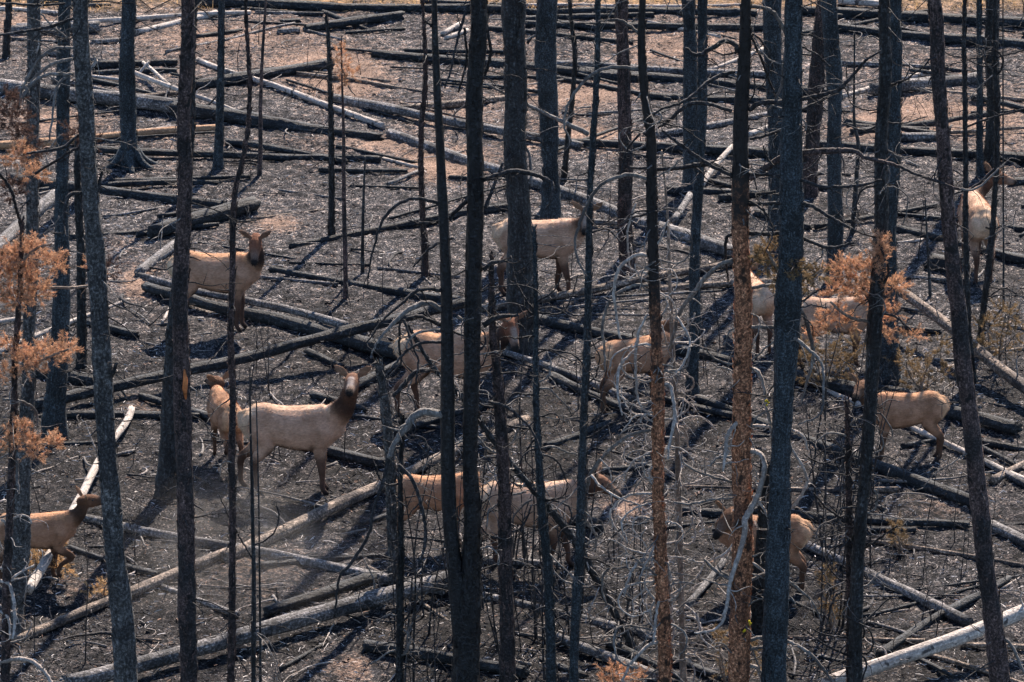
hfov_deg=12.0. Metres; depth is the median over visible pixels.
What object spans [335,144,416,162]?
fallen log
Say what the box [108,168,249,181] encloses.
fallen log
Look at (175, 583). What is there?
fallen pole
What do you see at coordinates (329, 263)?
fallen pole
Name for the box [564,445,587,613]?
thin burnt sapling
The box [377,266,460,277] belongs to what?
fallen pole
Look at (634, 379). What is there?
thin burnt sapling
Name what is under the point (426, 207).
fallen pole
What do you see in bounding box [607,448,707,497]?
fallen pole
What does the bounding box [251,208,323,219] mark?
fallen pole
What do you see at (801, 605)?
fallen log
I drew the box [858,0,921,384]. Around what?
burnt tree
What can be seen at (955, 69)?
fallen log
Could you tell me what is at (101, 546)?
fallen pole
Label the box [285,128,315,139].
loose pale stick
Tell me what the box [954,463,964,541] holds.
thin burnt sapling
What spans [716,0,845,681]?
burnt tree
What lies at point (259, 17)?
thin burnt sapling
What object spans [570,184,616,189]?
loose pale stick
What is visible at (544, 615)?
thin burnt sapling
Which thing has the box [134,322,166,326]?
loose burnt stick
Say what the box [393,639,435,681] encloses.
thin burnt sapling
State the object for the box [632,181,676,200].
loose pale stick
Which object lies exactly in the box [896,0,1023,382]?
burnt tree
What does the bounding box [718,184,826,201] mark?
fallen log
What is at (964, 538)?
thin burnt sapling
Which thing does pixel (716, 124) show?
fallen log
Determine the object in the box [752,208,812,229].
fallen log
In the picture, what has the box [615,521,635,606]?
thin burnt sapling
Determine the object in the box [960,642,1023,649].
fallen log
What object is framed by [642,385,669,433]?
thin burnt sapling
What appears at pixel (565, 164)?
burnt sapling
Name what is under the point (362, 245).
burnt sapling
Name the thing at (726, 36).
fallen pole
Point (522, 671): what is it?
fallen log
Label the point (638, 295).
fallen pole
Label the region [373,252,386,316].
thin burnt sapling
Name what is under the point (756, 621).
burnt tree
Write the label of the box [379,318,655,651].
leaning dead tree
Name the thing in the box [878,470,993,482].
loose burnt stick
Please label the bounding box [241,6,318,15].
fallen log
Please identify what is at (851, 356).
dry pine sapling
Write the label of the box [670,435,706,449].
loose pale stick
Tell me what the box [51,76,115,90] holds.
fallen log
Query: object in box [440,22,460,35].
fallen log
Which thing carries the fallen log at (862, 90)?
on the ground at (300, 468)
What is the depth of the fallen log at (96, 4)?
101.31 m
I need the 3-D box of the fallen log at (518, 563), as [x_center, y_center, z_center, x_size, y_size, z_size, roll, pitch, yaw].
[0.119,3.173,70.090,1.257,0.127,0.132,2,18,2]
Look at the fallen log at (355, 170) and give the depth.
89.38 m
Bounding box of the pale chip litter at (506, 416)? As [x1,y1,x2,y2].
[0,0,1023,681]
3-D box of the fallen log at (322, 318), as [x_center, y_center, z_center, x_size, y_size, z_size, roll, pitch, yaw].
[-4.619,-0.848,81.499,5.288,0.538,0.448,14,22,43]
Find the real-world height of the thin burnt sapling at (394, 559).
3.134 m
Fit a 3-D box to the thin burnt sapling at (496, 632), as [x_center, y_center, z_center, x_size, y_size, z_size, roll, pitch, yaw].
[-0.201,4.145,64.356,0.648,1.898,0.521,-6,19,-19]
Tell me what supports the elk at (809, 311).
on the ground at (300, 468)
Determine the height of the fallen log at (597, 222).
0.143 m
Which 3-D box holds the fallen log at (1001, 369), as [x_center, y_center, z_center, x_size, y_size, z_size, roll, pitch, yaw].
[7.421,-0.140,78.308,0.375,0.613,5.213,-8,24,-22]
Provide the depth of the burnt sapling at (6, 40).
97.19 m
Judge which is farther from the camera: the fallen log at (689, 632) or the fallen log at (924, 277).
the fallen log at (924, 277)
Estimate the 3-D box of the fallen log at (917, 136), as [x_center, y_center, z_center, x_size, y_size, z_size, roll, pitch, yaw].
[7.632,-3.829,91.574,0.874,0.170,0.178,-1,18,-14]
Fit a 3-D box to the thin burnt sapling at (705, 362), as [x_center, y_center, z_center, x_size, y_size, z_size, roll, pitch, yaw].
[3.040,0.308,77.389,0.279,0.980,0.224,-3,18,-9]
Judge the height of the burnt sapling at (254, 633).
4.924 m
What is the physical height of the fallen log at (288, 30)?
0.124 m
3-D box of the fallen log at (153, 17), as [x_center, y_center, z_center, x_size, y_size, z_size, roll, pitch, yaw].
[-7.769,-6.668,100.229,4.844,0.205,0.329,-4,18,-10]
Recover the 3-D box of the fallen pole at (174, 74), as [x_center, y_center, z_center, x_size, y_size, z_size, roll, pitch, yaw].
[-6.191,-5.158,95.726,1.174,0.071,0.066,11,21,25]
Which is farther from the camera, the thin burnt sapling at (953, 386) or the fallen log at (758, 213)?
the fallen log at (758, 213)
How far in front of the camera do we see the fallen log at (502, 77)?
95.83 m
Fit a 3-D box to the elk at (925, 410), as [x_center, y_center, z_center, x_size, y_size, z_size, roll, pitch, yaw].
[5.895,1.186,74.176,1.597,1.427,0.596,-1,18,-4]
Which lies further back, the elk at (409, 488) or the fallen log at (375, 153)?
the fallen log at (375, 153)
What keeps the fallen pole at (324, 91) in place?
on the ground at (300, 468)
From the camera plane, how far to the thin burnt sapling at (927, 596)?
67.94 m
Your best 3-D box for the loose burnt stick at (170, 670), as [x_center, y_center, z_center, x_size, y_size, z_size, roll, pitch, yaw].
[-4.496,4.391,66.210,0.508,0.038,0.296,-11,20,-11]
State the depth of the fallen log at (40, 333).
80.44 m
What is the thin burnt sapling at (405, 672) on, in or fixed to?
on the ground at (300, 468)
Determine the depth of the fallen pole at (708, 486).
73.12 m
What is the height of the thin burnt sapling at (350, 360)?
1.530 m
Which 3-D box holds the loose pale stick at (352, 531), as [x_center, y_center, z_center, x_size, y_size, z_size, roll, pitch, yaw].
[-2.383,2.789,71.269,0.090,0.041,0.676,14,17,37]
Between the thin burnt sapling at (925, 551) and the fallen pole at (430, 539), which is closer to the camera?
the thin burnt sapling at (925, 551)
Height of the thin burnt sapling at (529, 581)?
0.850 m
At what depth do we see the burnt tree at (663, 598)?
62.65 m
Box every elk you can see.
[0,484,100,578]
[166,230,272,331]
[203,371,243,474]
[236,365,371,494]
[393,311,526,415]
[396,471,481,546]
[480,462,622,569]
[490,200,603,296]
[594,320,688,415]
[712,500,814,593]
[733,262,774,355]
[797,295,867,368]
[848,371,949,461]
[956,162,1017,283]
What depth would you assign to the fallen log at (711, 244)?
87.50 m
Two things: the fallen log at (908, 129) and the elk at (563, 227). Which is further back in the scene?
the fallen log at (908, 129)
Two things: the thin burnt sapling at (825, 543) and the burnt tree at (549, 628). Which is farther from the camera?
the thin burnt sapling at (825, 543)
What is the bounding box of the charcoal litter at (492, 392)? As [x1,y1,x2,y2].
[0,0,1023,681]
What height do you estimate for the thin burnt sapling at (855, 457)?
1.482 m
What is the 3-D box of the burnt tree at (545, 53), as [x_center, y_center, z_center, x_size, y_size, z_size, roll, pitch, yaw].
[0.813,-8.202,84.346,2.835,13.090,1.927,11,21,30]
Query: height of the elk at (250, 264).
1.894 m
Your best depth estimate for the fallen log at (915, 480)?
73.63 m
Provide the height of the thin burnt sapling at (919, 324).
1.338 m
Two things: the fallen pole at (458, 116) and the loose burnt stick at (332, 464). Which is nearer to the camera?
the loose burnt stick at (332, 464)
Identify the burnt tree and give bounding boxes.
[0,0,74,634]
[0,0,116,441]
[0,0,157,681]
[0,81,123,681]
[55,134,140,368]
[94,0,170,173]
[129,0,243,681]
[138,0,229,499]
[212,0,255,170]
[318,0,554,681]
[343,357,397,585]
[432,250,549,681]
[480,223,597,681]
[486,0,589,355]
[492,0,677,681]
[496,0,586,219]
[538,0,727,681]
[585,0,665,280]
[629,0,960,681]
[653,0,729,400]
[657,0,712,187]
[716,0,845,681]
[728,458,813,633]
[748,0,813,250]
[802,0,843,197]
[802,0,863,283]
[802,0,929,681]
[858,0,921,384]
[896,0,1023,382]
[914,0,1023,681]
[945,0,1023,345]
[946,0,1023,172]
[971,0,1012,176]
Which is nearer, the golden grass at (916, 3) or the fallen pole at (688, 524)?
the fallen pole at (688, 524)
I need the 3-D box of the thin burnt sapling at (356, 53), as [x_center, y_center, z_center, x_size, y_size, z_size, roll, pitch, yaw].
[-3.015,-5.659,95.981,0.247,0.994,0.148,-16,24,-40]
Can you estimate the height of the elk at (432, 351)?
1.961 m
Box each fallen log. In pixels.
[0,4,57,14]
[0,78,177,112]
[0,119,214,149]
[0,189,54,248]
[0,298,129,352]
[0,317,22,322]
[10,173,226,206]
[11,20,101,33]
[11,547,228,643]
[16,10,250,24]
[26,0,72,2]
[26,405,134,594]
[34,297,464,408]
[35,365,93,385]
[39,186,53,190]
[47,44,109,60]
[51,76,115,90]
[59,441,97,444]
[61,551,447,681]
[66,411,200,424]
[68,538,159,576]
[69,193,219,239]
[71,2,110,6]
[83,514,447,594]
[86,318,139,337]
[90,37,119,43]
[92,32,177,67]
[92,62,177,74]
[92,77,202,104]
[96,131,381,162]
[101,174,219,186]
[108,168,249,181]
[117,449,135,455]
[134,219,174,273]
[134,254,350,326]
[135,10,216,34]
[135,70,234,108]
[136,231,146,236]
[138,393,385,468]
[141,281,397,359]
[142,61,169,83]
[145,91,177,95]
[147,196,261,239]
[157,208,205,218]
[157,577,239,617]
[161,307,168,322]
[168,96,384,140]
[195,38,334,89]
[195,57,385,128]
[196,28,242,38]
[198,0,500,12]
[219,415,530,561]
[225,135,348,163]
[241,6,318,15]
[255,10,323,14]
[256,552,387,567]
[260,275,338,285]
[262,570,376,616]
[268,262,460,302]
[276,27,299,33]
[279,18,301,22]
[279,642,326,670]
[289,200,507,247]
[296,71,443,95]
[303,10,404,30]
[303,348,344,366]
[308,70,390,81]
[309,391,367,411]
[316,8,369,29]
[318,164,407,172]
[333,94,583,148]
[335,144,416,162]
[340,331,460,394]
[351,408,439,428]
[358,507,419,525]
[362,639,529,678]
[366,565,447,619]
[371,49,638,81]
[382,95,504,113]
[385,129,733,258]
[386,170,417,185]
[393,400,493,434]
[404,48,527,53]
[420,0,500,4]
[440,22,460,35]
[440,77,536,92]
[444,28,468,39]
[448,175,505,180]
[463,257,758,312]
[481,556,563,566]
[483,592,657,640]
[485,75,535,78]
[488,22,633,43]
[501,349,636,401]
[525,16,762,30]
[526,0,757,16]
[526,3,740,6]
[526,11,654,19]
[538,314,733,366]
[538,656,588,678]
[543,419,612,445]
[545,628,658,681]
[548,372,650,418]
[557,60,764,77]
[557,69,671,100]
[558,19,595,29]
[558,108,670,149]
[563,368,731,417]
[564,218,616,225]
[568,516,603,531]
[572,120,768,156]
[580,66,826,96]
[586,464,651,473]
[605,637,717,681]
[633,154,674,158]
[647,20,720,37]
[650,92,765,103]
[656,111,767,137]
[660,278,776,291]
[666,162,766,196]
[669,189,692,223]
[672,655,727,681]
[673,608,704,622]
[682,507,721,517]
[685,629,728,637]
[686,558,731,606]
[694,394,969,507]
[704,144,732,185]
[708,47,763,68]
[708,178,767,196]
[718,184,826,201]
[748,125,767,136]
[749,172,850,175]
[751,433,835,441]
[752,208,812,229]
[752,486,898,492]
[753,507,969,527]
[788,630,924,642]
[789,598,827,618]
[795,370,855,395]
[799,540,889,550]
[801,358,953,362]
[802,0,1023,27]
[802,9,928,33]
[803,540,973,626]
[813,653,845,663]
[814,203,937,229]
[817,592,1023,681]
[819,123,1023,161]
[827,388,1023,478]
[838,0,878,6]
[838,13,856,19]
[838,21,1023,46]
[842,58,929,69]
[842,86,868,97]
[842,115,933,131]
[846,122,929,129]
[850,108,985,134]
[863,578,1001,617]
[866,502,1023,566]
[867,526,916,532]
[868,68,984,94]
[868,620,919,637]
[875,575,1011,657]
[878,375,953,404]
[896,224,1023,264]
[897,212,1023,230]
[898,284,1023,393]
[898,324,941,333]
[900,306,921,312]
[900,438,935,448]
[901,132,936,141]
[902,72,930,78]
[903,274,945,281]
[909,68,1000,86]
[914,86,1023,101]
[917,658,953,677]
[923,252,963,273]
[928,654,1022,681]
[933,126,1023,133]
[943,405,1022,435]
[945,66,1023,76]
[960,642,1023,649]
[970,93,1023,110]
[971,110,1021,113]
[982,439,1023,450]
[983,445,1023,470]
[984,448,1023,486]
[986,322,1023,329]
[987,460,1023,484]
[991,520,1023,546]
[992,347,1023,353]
[1009,177,1023,185]
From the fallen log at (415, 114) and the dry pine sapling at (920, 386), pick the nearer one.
the dry pine sapling at (920, 386)
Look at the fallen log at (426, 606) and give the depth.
68.37 m
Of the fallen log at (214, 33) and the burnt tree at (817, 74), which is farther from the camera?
the fallen log at (214, 33)
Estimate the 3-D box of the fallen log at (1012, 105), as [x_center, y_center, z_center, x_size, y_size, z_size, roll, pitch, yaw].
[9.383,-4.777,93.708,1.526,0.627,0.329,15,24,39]
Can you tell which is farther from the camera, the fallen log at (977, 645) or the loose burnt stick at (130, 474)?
the loose burnt stick at (130, 474)
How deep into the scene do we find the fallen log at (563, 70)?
96.89 m
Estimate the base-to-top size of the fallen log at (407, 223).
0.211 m
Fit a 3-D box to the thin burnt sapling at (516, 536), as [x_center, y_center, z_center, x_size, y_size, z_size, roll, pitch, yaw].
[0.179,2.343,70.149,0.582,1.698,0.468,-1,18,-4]
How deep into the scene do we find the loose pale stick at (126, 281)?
83.07 m
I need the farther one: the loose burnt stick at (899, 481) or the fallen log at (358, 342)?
the fallen log at (358, 342)
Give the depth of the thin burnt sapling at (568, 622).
67.27 m
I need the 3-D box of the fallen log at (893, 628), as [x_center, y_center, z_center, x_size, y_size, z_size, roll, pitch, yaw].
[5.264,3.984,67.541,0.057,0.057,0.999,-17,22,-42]
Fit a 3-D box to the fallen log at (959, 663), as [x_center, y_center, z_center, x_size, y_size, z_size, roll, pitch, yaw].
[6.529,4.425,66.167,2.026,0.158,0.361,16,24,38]
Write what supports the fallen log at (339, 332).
on the ground at (300, 468)
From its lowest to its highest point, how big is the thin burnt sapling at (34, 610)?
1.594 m
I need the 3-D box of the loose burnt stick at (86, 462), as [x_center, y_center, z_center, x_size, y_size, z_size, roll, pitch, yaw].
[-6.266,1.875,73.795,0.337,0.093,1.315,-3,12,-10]
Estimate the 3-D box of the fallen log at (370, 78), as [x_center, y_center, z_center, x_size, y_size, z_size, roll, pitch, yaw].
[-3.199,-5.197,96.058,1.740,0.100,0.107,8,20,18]
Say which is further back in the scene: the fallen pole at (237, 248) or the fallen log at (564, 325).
the fallen pole at (237, 248)
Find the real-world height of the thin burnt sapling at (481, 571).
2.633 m
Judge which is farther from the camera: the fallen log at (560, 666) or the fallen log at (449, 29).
the fallen log at (449, 29)
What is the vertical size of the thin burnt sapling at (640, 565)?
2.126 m
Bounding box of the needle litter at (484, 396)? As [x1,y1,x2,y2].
[0,0,1023,681]
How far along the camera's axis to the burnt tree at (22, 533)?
66.12 m
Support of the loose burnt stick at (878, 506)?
on the ground at (300, 468)
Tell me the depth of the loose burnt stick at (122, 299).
81.85 m
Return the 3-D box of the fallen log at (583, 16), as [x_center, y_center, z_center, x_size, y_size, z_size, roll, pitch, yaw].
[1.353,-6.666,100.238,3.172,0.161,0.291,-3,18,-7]
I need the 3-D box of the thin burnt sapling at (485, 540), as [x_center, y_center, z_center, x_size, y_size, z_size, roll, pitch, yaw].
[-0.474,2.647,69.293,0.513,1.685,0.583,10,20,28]
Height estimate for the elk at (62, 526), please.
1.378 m
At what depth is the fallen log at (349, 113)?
94.26 m
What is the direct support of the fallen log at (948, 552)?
on the ground at (300, 468)
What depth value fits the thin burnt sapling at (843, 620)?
67.70 m
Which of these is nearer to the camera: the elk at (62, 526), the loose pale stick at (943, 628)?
the loose pale stick at (943, 628)
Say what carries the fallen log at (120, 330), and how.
on the ground at (300, 468)
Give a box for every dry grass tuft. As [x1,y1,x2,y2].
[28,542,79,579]
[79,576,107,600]
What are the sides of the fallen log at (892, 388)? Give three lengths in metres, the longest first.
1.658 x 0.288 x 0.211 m
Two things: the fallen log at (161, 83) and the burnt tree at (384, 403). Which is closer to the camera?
the burnt tree at (384, 403)
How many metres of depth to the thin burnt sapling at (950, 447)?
74.15 m
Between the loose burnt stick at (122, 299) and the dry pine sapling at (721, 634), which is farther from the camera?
the loose burnt stick at (122, 299)
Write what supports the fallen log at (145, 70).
on the ground at (300, 468)
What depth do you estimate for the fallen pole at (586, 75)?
95.67 m
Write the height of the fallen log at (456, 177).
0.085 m
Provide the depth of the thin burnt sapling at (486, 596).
66.69 m
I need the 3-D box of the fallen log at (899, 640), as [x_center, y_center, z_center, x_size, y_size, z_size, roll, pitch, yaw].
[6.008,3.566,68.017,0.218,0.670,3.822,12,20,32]
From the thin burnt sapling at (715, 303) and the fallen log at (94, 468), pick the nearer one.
the fallen log at (94, 468)
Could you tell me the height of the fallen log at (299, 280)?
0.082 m
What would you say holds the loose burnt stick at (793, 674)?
on the ground at (300, 468)
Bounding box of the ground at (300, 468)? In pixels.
[0,0,1023,681]
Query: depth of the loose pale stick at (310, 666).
66.14 m
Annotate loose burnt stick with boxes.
[58,631,111,641]
[74,640,106,646]
[83,456,91,466]
[120,294,141,306]
[126,555,137,565]
[127,473,154,477]
[130,309,150,323]
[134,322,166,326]
[149,266,166,269]
[164,666,180,672]
[189,332,211,335]
[199,437,203,455]
[210,577,273,587]
[225,162,256,164]
[237,486,321,506]
[272,594,291,610]
[278,469,288,486]
[278,555,324,558]
[313,591,351,605]
[316,461,337,469]
[346,614,378,626]
[350,247,383,252]
[386,526,437,530]
[388,250,402,267]
[514,631,616,638]
[515,659,531,665]
[527,77,570,84]
[528,178,586,180]
[561,111,611,115]
[590,447,624,454]
[659,246,688,254]
[692,499,730,507]
[708,83,756,96]
[722,400,755,410]
[788,672,808,676]
[790,566,881,585]
[790,644,796,676]
[798,388,821,390]
[842,499,885,510]
[863,591,873,611]
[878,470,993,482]
[893,571,920,576]
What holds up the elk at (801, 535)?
on the ground at (300, 468)
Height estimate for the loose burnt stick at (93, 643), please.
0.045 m
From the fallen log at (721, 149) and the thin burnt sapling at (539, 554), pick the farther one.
the fallen log at (721, 149)
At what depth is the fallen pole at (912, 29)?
99.52 m
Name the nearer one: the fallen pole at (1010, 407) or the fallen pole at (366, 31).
the fallen pole at (1010, 407)
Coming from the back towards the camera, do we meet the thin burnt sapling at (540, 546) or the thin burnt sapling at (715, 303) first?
the thin burnt sapling at (715, 303)
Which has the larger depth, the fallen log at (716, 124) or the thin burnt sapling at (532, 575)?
the fallen log at (716, 124)
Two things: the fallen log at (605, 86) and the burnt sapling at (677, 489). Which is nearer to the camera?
the burnt sapling at (677, 489)
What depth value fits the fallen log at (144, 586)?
68.38 m
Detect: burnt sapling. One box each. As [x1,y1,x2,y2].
[1,0,12,58]
[27,555,37,658]
[30,468,42,512]
[35,543,60,581]
[41,465,54,491]
[74,530,102,663]
[125,494,135,564]
[131,490,141,556]
[132,430,144,463]
[132,572,142,601]
[145,0,257,681]
[194,366,292,681]
[211,400,295,681]
[224,0,276,179]
[245,335,266,386]
[248,314,272,398]
[250,118,257,186]
[253,322,257,371]
[258,0,267,43]
[260,299,273,380]
[293,12,366,236]
[326,35,382,306]
[326,359,342,404]
[332,240,341,303]
[332,384,345,462]
[338,156,396,273]
[346,325,353,418]
[347,391,445,681]
[353,34,363,74]
[370,543,423,637]
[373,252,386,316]
[376,398,403,543]
[377,607,407,652]
[378,443,434,640]
[378,521,435,681]
[385,532,408,605]
[386,589,406,635]
[389,491,419,646]
[390,488,440,681]
[392,0,438,277]
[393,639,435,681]
[412,596,441,681]
[416,542,447,634]
[418,481,448,593]
[419,34,429,111]
[420,477,493,591]
[421,464,438,616]
[423,576,449,638]
[424,638,450,681]
[442,94,455,130]
[452,39,464,69]
[458,471,481,533]
[459,170,465,208]
[462,504,497,572]
[479,507,489,681]
[480,400,497,608]
[480,546,498,647]
[481,568,522,650]
[481,585,499,678]
[486,535,497,635]
[491,507,513,627]
[495,297,543,557]
[511,448,524,609]
[512,490,549,633]
[512,583,525,652]
[513,455,543,557]
[513,493,538,578]
[513,555,556,609]
[514,528,527,556]
[516,559,544,681]
[516,597,562,681]
[517,524,536,571]
[520,560,543,619]
[522,543,540,644]
[526,0,593,181]
[530,431,565,640]
[530,545,565,630]
[534,498,564,572]
[536,567,570,681]
[537,463,570,635]
[539,483,574,582]
[555,609,568,640]
[557,334,581,409]
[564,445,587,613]
[571,194,581,274]
[579,593,603,644]
[584,414,617,580]
[588,555,642,654]
[591,343,610,446]
[602,425,614,560]
[606,181,615,236]
[609,534,645,623]
[612,150,731,681]
[615,350,650,415]
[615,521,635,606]
[617,505,647,620]
[622,540,648,619]
[630,506,654,621]
[636,489,675,612]
[639,450,651,491]
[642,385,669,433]
[699,336,707,385]
[700,289,705,373]
[705,252,729,348]
[715,354,728,377]
[724,28,729,116]
[788,392,910,681]
[790,456,825,639]
[791,402,836,547]
[798,294,826,534]
[799,321,841,464]
[801,426,844,542]
[802,552,841,642]
[808,440,827,483]
[811,344,824,470]
[812,30,877,234]
[813,483,866,624]
[819,421,859,479]
[821,509,853,598]
[828,365,883,522]
[831,399,899,625]
[837,418,853,624]
[838,334,866,462]
[839,454,845,550]
[840,424,855,531]
[850,438,859,478]
[855,369,908,498]
[869,389,888,569]
[882,541,897,573]
[889,625,909,651]
[899,196,938,296]
[904,550,913,580]
[916,292,928,361]
[917,515,936,584]
[918,183,935,259]
[919,576,937,616]
[920,576,954,635]
[923,561,939,590]
[924,453,947,514]
[943,430,953,460]
[949,517,968,578]
[952,369,955,404]
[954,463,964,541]
[962,511,970,569]
[986,0,1010,305]
[991,502,1005,539]
[1005,278,1023,365]
[1009,412,1023,452]
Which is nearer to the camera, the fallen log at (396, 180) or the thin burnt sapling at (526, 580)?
the thin burnt sapling at (526, 580)
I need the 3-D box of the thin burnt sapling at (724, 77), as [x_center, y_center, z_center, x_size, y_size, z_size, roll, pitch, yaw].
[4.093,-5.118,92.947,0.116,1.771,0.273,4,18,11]
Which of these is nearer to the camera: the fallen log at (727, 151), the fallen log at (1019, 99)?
the fallen log at (727, 151)
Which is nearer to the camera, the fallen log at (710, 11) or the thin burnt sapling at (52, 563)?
the thin burnt sapling at (52, 563)
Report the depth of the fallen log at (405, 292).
82.51 m
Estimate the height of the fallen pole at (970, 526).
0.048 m
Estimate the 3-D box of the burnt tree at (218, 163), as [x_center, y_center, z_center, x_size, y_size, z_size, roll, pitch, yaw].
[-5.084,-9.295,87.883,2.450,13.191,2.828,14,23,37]
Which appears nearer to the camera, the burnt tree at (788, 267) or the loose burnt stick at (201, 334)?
the burnt tree at (788, 267)
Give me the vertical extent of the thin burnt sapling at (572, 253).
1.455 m
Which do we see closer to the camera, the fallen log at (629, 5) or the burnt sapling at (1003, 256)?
the burnt sapling at (1003, 256)
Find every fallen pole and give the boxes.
[11,37,56,41]
[20,108,137,123]
[88,545,210,550]
[92,75,118,80]
[101,131,214,140]
[103,206,163,217]
[136,637,161,640]
[139,61,149,72]
[164,22,295,52]
[166,582,278,592]
[170,72,201,78]
[192,240,295,258]
[203,439,248,443]
[212,18,348,28]
[220,219,256,223]
[228,67,271,68]
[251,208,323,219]
[278,189,341,199]
[286,78,415,124]
[289,261,368,265]
[303,28,342,39]
[331,46,371,52]
[345,27,404,33]
[349,184,418,188]
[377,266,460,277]
[382,157,417,167]
[387,184,505,218]
[390,66,457,71]
[399,101,587,151]
[404,535,461,543]
[405,101,433,102]
[439,53,499,58]
[441,81,500,88]
[540,298,648,310]
[547,314,648,316]
[557,289,721,302]
[577,72,616,83]
[586,108,641,113]
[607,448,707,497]
[650,49,736,79]
[667,520,714,528]
[672,485,731,488]
[696,29,757,45]
[704,653,727,660]
[805,109,852,112]
[833,560,884,568]
[863,594,964,596]
[897,238,923,242]
[902,27,923,31]
[912,522,1023,528]
[915,577,999,590]
[983,401,1023,409]
[984,28,1015,32]
[1000,575,1023,588]
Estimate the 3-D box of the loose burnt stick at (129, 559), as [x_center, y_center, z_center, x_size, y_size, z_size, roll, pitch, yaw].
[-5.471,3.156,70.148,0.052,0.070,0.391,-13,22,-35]
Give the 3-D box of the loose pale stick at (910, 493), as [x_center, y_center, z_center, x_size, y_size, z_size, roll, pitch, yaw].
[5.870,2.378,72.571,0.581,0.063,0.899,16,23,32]
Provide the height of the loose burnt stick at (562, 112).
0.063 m
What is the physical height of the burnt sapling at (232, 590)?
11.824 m
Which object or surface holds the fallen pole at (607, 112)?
on the ground at (300, 468)
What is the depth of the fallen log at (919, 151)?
90.50 m
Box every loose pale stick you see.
[31,456,77,474]
[86,662,108,665]
[107,266,145,281]
[148,157,177,170]
[236,583,283,587]
[236,598,273,610]
[284,661,332,680]
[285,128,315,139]
[296,477,345,482]
[334,289,359,302]
[334,528,365,533]
[347,211,372,229]
[544,273,583,285]
[566,412,615,418]
[568,602,632,635]
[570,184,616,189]
[622,477,668,494]
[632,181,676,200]
[669,449,731,459]
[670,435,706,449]
[672,619,721,626]
[839,31,861,42]
[885,492,937,507]
[889,501,929,503]
[917,627,963,632]
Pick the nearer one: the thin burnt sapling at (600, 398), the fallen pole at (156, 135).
the thin burnt sapling at (600, 398)
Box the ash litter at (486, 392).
[0,0,1023,681]
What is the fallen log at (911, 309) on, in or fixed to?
on the ground at (300, 468)
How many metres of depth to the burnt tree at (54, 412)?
74.45 m
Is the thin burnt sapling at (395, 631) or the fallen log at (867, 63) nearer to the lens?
the thin burnt sapling at (395, 631)
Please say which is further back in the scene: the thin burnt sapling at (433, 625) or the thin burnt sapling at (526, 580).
the thin burnt sapling at (526, 580)
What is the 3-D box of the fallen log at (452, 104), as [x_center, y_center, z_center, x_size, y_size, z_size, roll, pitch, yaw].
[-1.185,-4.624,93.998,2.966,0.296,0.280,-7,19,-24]
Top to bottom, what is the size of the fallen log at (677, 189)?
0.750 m
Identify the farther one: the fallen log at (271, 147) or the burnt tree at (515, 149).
the fallen log at (271, 147)
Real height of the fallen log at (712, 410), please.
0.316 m
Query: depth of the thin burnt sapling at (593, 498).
68.56 m
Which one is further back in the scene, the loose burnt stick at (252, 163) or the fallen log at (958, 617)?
the loose burnt stick at (252, 163)
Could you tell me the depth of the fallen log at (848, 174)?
89.41 m
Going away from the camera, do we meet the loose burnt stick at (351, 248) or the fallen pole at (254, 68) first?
the loose burnt stick at (351, 248)
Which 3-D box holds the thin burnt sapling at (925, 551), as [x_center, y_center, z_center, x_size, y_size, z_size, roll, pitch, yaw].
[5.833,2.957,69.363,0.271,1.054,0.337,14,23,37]
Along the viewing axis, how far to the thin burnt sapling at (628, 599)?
66.26 m
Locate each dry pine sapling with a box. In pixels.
[582,656,649,681]
[700,624,761,681]
[795,328,865,387]
[804,561,845,633]
[881,331,955,391]
[886,511,911,560]
[972,298,1023,371]
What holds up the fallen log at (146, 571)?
on the ground at (300, 468)
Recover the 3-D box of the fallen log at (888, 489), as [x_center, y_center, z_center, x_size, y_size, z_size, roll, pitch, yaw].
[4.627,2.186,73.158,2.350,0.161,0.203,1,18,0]
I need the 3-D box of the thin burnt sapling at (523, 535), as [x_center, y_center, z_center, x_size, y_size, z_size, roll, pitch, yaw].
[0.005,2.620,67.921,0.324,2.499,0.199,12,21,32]
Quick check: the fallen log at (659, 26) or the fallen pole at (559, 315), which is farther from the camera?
the fallen log at (659, 26)
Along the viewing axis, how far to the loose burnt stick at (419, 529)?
71.37 m
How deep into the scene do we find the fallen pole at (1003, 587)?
69.44 m
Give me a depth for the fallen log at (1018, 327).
80.54 m
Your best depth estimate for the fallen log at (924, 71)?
96.06 m
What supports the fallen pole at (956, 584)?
on the ground at (300, 468)
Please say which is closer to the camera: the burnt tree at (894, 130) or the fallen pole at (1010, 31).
the burnt tree at (894, 130)
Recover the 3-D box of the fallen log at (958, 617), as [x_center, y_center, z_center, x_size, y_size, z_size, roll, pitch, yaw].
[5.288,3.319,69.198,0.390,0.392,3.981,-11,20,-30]
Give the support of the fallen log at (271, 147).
on the ground at (300, 468)
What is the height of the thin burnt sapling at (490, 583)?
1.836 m
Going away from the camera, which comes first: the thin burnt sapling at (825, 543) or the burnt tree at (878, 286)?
the burnt tree at (878, 286)
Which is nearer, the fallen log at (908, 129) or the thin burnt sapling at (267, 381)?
the thin burnt sapling at (267, 381)
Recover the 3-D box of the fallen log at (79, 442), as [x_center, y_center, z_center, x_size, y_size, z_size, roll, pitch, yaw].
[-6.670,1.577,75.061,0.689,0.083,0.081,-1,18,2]
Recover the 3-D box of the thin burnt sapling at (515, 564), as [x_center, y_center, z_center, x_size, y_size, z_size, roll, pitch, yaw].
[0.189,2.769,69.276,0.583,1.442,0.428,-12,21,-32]
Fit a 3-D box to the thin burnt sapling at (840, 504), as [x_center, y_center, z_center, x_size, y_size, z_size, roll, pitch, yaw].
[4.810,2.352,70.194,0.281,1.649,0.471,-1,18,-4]
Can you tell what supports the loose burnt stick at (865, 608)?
on the ground at (300, 468)
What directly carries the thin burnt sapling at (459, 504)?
on the ground at (300, 468)
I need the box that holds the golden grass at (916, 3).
[2,0,1021,11]
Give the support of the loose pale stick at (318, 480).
on the ground at (300, 468)

